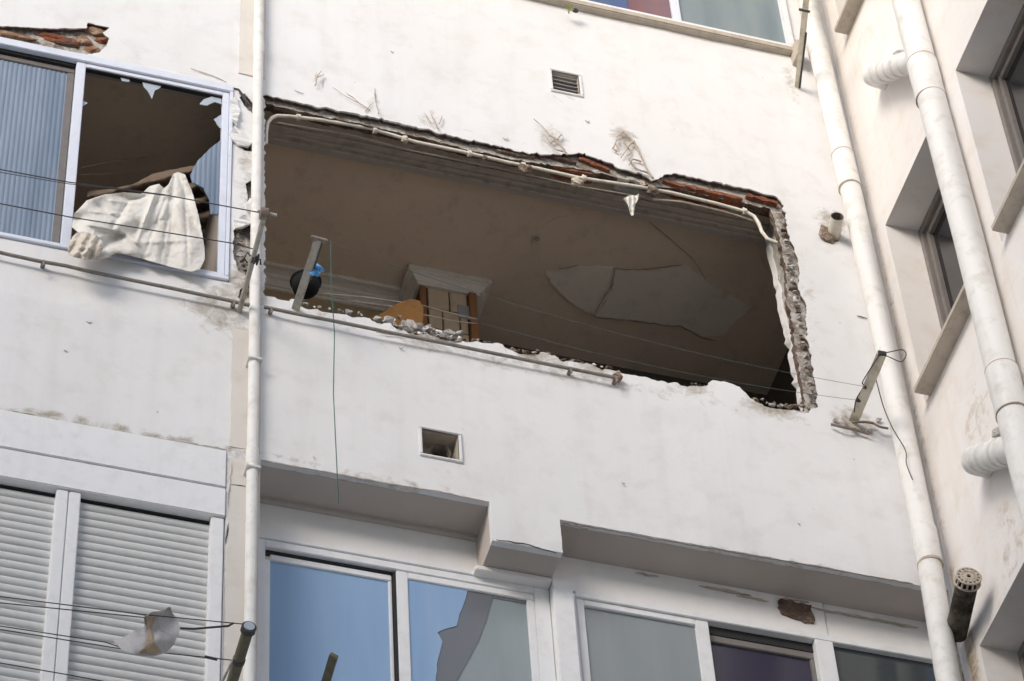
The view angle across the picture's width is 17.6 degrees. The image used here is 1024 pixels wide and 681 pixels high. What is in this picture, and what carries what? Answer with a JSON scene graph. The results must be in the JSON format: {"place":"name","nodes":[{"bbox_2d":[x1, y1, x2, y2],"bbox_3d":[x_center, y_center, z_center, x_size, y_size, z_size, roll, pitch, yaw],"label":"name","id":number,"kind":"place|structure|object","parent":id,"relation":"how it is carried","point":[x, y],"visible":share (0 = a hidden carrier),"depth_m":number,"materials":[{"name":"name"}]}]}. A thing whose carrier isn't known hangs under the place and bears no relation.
{"place":"outdoors","nodes":[
{"label":"outdoors","id":0,"kind":"place"},
{"bbox_2d":[0,662,101,680],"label":"clothesline","id":1,"kind":"object","parent":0,"point":[50,671],"visible":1,"depth_m":12.15,"materials":[{"name":"metal"}]},
{"label":"ground","id":2,"kind":"structure","parent":0,"visible":0},
{"bbox_2d":[0,0,968,680],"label":"apartment building","id":3,"kind":"structure","parent":2,"relation":"on","point":[492,518],"depth_m":14.72,"materials":[{"name":"white paint"}]},
{"bbox_2d":[80,157,145,167],"bbox_3d":[-1.934,-0.866,16.038,0.345,0.328,0.009,25,-56,-23],"label":"cable","id":4,"kind":"object","parent":3,"relation":"attached to","point":[113,161],"visible":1,"depth_m":16.04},
{"bbox_2d":[0,37,233,281],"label":"window","id":5,"kind":"structure","parent":3,"relation":"in","point":[37,83],"depth_m":15.23,"materials":[{"name":"white metal"}]},
{"bbox_2d":[81,171,161,174],"bbox_3d":[-1.891,-0.809,15.996,0.421,0.295,0.011,23,-55,-21],"label":"cable","id":6,"kind":"object","parent":3,"relation":"attached to","point":[121,173],"visible":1,"depth_m":16.00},
{"bbox_2d":[0,251,249,308],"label":"laundry rail","id":7,"kind":"object","parent":3,"relation":"attached to","point":[233,302],"visible":1,"depth_m":14.43,"materials":[{"name":"metal"}]},
{"bbox_2d":[68,172,204,271],"bbox_3d":[-1.664,-0.566,14.781,0.615,0.806,0.096,15,-53,-15],"label":"white cloth","id":8,"kind":"object","parent":3,"relation":"hanging from","point":[165,214],"visible":0.94,"depth_m":14.73,"materials":[{"name":"white fabric"}]},
{"bbox_2d":[68,232,103,259],"bbox_3d":[-1.852,-0.424,14.379,0.152,0.226,0.066,11,-52,-13],"label":"knotted rag","id":9,"kind":"object","parent":8,"relation":"attached to","point":[86,245],"visible":1,"depth_m":14.35,"materials":[{"name":"fabric"}]},
{"bbox_2d":[87,166,209,233],"bbox_3d":[-1.661,-0.635,15.134,0.586,0.760,0.095,11,-52,-13],"label":"brown blanket","id":10,"kind":"object","parent":3,"relation":"in","point":[163,179],"visible":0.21,"depth_m":15.23,"materials":[{"name":"fabric"}]},
{"bbox_2d":[221,621,256,680],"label":"clothesline bracket","id":11,"kind":"object","parent":3,"relation":"attached to","point":[238,660],"visible":1,"depth_m":12.31,"materials":[{"name":"green metal"}]},
{"bbox_2d":[0,629,231,660],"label":"clothesline","id":12,"kind":"object","parent":11,"relation":"attached to","point":[100,645],"visible":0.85,"depth_m":12.21,"materials":[{"name":"metal"}]},
{"bbox_2d":[0,625,117,646],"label":"clothesline","id":13,"kind":"object","parent":12,"relation":"attached to","point":[58,635],"visible":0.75,"depth_m":12.15,"materials":[{"name":"metal"}]},
{"bbox_2d":[204,655,217,660],"bbox_3d":[-1.122,1.184,12.312,0.049,0.014,0.012,11,-52,-13],"label":"line clip","id":14,"kind":"object","parent":12,"relation":"attached to","point":[210,657],"visible":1,"depth_m":12.31,"materials":[{"name":"metal"}]},
{"bbox_2d":[0,596,241,623],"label":"clothesline","id":15,"kind":"object","parent":11,"relation":"attached to","point":[119,611],"visible":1,"depth_m":12.16,"materials":[{"name":"metal"}]},
{"bbox_2d":[0,602,143,617],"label":"clothesline","id":16,"kind":"object","parent":15,"relation":"attached to","point":[72,610],"visible":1,"depth_m":12.12,"materials":[{"name":"metal"}]},
{"bbox_2d":[113,607,179,655],"bbox_3d":[-1.327,1.075,12.156,0.246,0.388,0.133,19,-54,-19],"label":"snagged rag","id":17,"kind":"object","parent":15,"relation":"hanging from","point":[165,631],"visible":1,"depth_m":12.14,"materials":[{"name":"grey fabric"}]},
{"bbox_2d":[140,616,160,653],"bbox_3d":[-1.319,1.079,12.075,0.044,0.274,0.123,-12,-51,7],"label":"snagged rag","id":18,"kind":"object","parent":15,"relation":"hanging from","point":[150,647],"visible":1,"depth_m":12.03,"materials":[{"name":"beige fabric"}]},
{"bbox_2d":[180,622,233,629],"bbox_3d":[-1.133,1.060,12.278,0.204,0.081,0.008,11,-52,-13],"label":"clothesline","id":19,"kind":"object","parent":15,"relation":"attached to","point":[198,628],"visible":1,"depth_m":12.26,"materials":[{"name":"metal"}]},
{"bbox_2d":[243,0,264,680],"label":"drainpipe","id":20,"kind":"object","parent":3,"relation":"attached to","point":[252,467],"visible":1,"depth_m":14.23,"materials":[{"name":"white plastic"}]},
{"bbox_2d":[237,207,276,312],"bbox_3d":[-1.133,-0.338,14.378,0.087,0.055,0.604,11,-52,-13],"label":"clothesline bracket","id":21,"kind":"object","parent":3,"relation":"attached to","point":[264,212],"visible":1,"depth_m":14.35,"materials":[{"name":"metal"}]},
{"bbox_2d":[0,203,252,248],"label":"clothesline","id":22,"kind":"object","parent":21,"relation":"attached to","point":[125,225],"visible":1,"depth_m":14.20,"materials":[{"name":"metal"}]},
{"bbox_2d":[0,169,258,212],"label":"clothesline","id":23,"kind":"object","parent":21,"relation":"attached to","point":[129,190],"visible":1,"depth_m":14.09,"materials":[{"name":"metal"}]},
{"bbox_2d":[0,172,164,195],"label":"clothesline","id":24,"kind":"object","parent":23,"relation":"attached to","point":[73,184],"visible":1,"depth_m":14.06,"materials":[{"name":"metal"}]},
{"bbox_2d":[292,235,327,311],"bbox_3d":[-0.902,-0.286,14.559,0.076,0.032,0.437,11,-52,-13],"label":"clothesline bracket","id":25,"kind":"object","parent":3,"relation":"attached to","point":[313,256],"visible":1,"depth_m":14.52,"materials":[{"name":"metal"}]},
{"bbox_2d":[290,269,321,298],"bbox_3d":[-0.947,-0.269,14.805,0.143,0.363,0.335,-11,-51,5],"label":"hanging pot","id":26,"kind":"object","parent":25,"relation":"hanging from","point":[313,286],"visible":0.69,"depth_m":14.90,"materials":[{"name":"black plastic"}]},
{"bbox_2d":[309,263,324,276],"bbox_3d":[-0.861,-0.307,14.553,0.077,0.087,0.041,11,-52,-13],"label":"tied cloth","id":27,"kind":"object","parent":25,"relation":"attached to","point":[315,272],"visible":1,"depth_m":14.54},
{"bbox_2d":[321,652,337,680],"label":"clothesline bracket","id":28,"kind":"object","parent":3,"relation":"attached to","point":[330,666],"visible":1,"depth_m":12.38,"materials":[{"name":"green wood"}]},
{"bbox_2d":[332,87,378,113],"bbox_3d":[-0.761,-1.169,16.029,0.230,0.182,0.016,9,-51,-11],"label":"dry stem","id":29,"kind":"object","parent":3,"relation":"attached to","point":[361,104],"visible":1,"depth_m":16.02,"materials":[{"name":"beige plant"}]},
{"bbox_2d":[370,299,423,331],"bbox_3d":[-0.563,-0.119,15.796,0.281,0.242,0.050,11,-52,-13],"label":"foam board","id":30,"kind":"object","parent":3,"relation":"attached to","point":[406,310],"visible":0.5,"depth_m":15.80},
{"bbox_2d":[323,293,476,319],"bbox_3d":[-0.532,-0.173,16.065,0.859,0.299,0.032,22,-55,-21],"label":"cable","id":31,"kind":"object","parent":3,"relation":"attached to","point":[394,301],"visible":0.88,"depth_m":16.01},
{"bbox_2d":[257,538,555,680],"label":"window","id":32,"kind":"structure","parent":3,"relation":"in","point":[314,603],"depth_m":13.66,"materials":[{"name":"blue glass"}]},
{"bbox_2d":[346,300,476,323],"bbox_3d":[-0.478,-0.143,16.058,0.747,0.279,0.024,24,-56,-22],"label":"cable","id":33,"kind":"object","parent":3,"relation":"attached to","point":[423,314],"visible":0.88,"depth_m":16.08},
{"bbox_2d":[424,110,442,128],"bbox_3d":[-0.381,-1.076,16.086,0.094,0.143,0.011,11,-52,-13],"label":"dry stem","id":34,"kind":"object","parent":3,"relation":"attached to","point":[433,119],"visible":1,"depth_m":16.08,"materials":[{"name":"beige plant"}]},
{"bbox_2d":[264,305,619,384],"bbox_3d":[-0.306,0.035,14.727,1.646,0.088,0.060,11,-52,-13],"label":"laundry rail","id":35,"kind":"object","parent":3,"relation":"attached to","point":[270,309],"visible":1,"depth_m":14.73,"materials":[{"name":"metal"}]},
{"bbox_2d":[613,372,622,381],"bbox_3d":[0.476,0.167,14.939,0.046,0.043,0.050,-34,-56,23],"label":"stone chip","id":36,"kind":"object","parent":35,"relation":"on","point":[618,374],"visible":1,"depth_m":14.93,"materials":[{"name":"beige stone"}]},
{"bbox_2d":[264,113,777,244],"bbox_3d":[0.056,-0.784,16.048,2.591,0.330,0.096,11,-52,-13],"label":"conduit","id":37,"kind":"object","parent":3,"relation":"attached to","point":[653,190],"visible":1,"depth_m":16.12,"materials":[{"name":"white plastic"}]},
{"bbox_2d":[624,194,638,215],"bbox_3d":[0.584,-0.663,16.051,0.091,0.206,0.024,11,-52,-13],"label":"rag","id":38,"kind":"object","parent":37,"relation":"hanging from","point":[630,200],"visible":1,"depth_m":16.06,"materials":[{"name":"white fabric"}]},
{"bbox_2d":[534,119,567,155],"bbox_3d":[0.191,-1.002,16.259,0.167,0.242,0.016,11,-52,-13],"label":"dry stem","id":39,"kind":"object","parent":3,"relation":"attached to","point":[557,139],"visible":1,"depth_m":16.24,"materials":[{"name":"beige plant"}]},
{"bbox_2d":[564,4,573,13],"bbox_3d":[0.290,-1.716,17.138,0.064,0.062,0.035,11,-52,-13],"label":"sill sprig","id":40,"kind":"object","parent":3,"relation":"attached to","point":[567,7],"visible":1,"depth_m":17.14,"materials":[{"name":"green plant"}]},
{"bbox_2d":[612,131,653,178],"bbox_3d":[0.592,-0.924,16.352,0.204,0.346,0.020,11,-52,-13],"label":"dry stem","id":41,"kind":"object","parent":3,"relation":"attached to","point":[640,161],"visible":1,"depth_m":16.34,"materials":[{"name":"beige plant"}]},
{"bbox_2d":[581,0,793,46],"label":"window","id":42,"kind":"structure","parent":3,"relation":"in","point":[766,20],"depth_m":17.65,"materials":[{"name":"white metal"}]},
{"bbox_2d":[573,590,935,680],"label":"window","id":43,"kind":"structure","parent":3,"relation":"in","point":[619,639],"depth_m":14.11,"materials":[{"name":"white metal"}]},
{"bbox_2d":[791,0,809,88],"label":"clothesline bracket","id":44,"kind":"object","parent":3,"relation":"attached to","point":[798,53],"visible":1,"depth_m":17.20,"materials":[{"name":"grey metal"}]},
{"bbox_2d":[819,212,843,244],"bbox_3d":[1.573,-0.538,16.315,0.115,0.136,0.165,2,-51,-5],"label":"stub pipe","id":45,"kind":"object","parent":3,"relation":"attached to","point":[831,234],"visible":1,"depth_m":16.30,"materials":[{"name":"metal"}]},
{"bbox_2d":[831,349,912,479],"bbox_3d":[1.661,0.363,14.925,0.294,0.560,0.468,11,-52,-13],"label":"clothesline bracket","id":46,"kind":"object","parent":3,"relation":"attached to","point":[861,400],"visible":1,"depth_m":15.11,"materials":[{"name":"grey metal"}]},
{"bbox_2d":[316,269,853,399],"bbox_3d":[0.369,0.012,14.799,2.620,0.140,0.002,13,-52,-14],"label":"clothesline","id":47,"kind":"object","parent":46,"relation":"attached to","point":[585,350],"visible":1,"depth_m":14.73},
{"bbox_2d":[328,242,859,385],"bbox_3d":[0.402,-0.086,14.733,2.621,0.119,0.002,14,-53,-15],"label":"clothesline","id":48,"kind":"object","parent":46,"relation":"attached to","point":[592,326],"visible":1,"depth_m":14.68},
{"bbox_2d":[330,241,338,503],"bbox_3d":[-0.742,0.110,13.798,0.024,1.692,0.004,11,-52,-13],"label":"green cord","id":49,"kind":"object","parent":48,"relation":"hanging from","point":[333,374],"visible":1,"depth_m":13.75,"materials":[{"name":"green"}]},
{"bbox_2d":[798,0,960,680],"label":"drainpipe","id":50,"kind":"object","parent":3,"relation":"attached to","point":[927,550],"visible":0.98,"depth_m":15.44,"materials":[{"name":"white plastic"}]},
{"bbox_2d":[821,0,1023,680],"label":"side wing","id":51,"kind":"structure","parent":2,"relation":"on","point":[978,47],"depth_m":15.46,"materials":[{"name":"white paint"}]},
{"bbox_2d":[918,188,963,329],"bbox_3d":[2.161,-0.349,15.609,0.070,1.329,0.650,11,-52,-13],"label":"window","id":52,"kind":"structure","parent":51,"relation":"in","point":[938,248],"depth_m":16.00,"materials":[{"name":"grey glass"}]},
{"bbox_2d":[862,0,1023,528],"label":"drainpipe","id":53,"kind":"object","parent":51,"relation":"attached to","point":[915,60],"visible":1,"depth_m":14.73,"materials":[{"name":"white plastic"}]},
{"bbox_2d":[947,567,981,641],"bbox_3d":[1.915,1.125,14.063,0.118,0.122,0.341,3,-51,-6],"label":"vent pipe","id":54,"kind":"object","parent":51,"relation":"attached to","point":[967,582],"visible":1,"depth_m":14.00,"materials":[{"name":"black metal"}]},
{"bbox_2d":[989,4,1023,172],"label":"window","id":55,"kind":"structure","parent":51,"relation":"in","point":[1006,78],"depth_m":15.49,"materials":[{"name":"grey glass"}]},
{"bbox_2d":[1017,641,1023,678],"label":"window","id":56,"kind":"structure","parent":51,"relation":"in","point":[1020,652],"depth_m":14.00,"materials":[{"name":"glass"}]}
]}

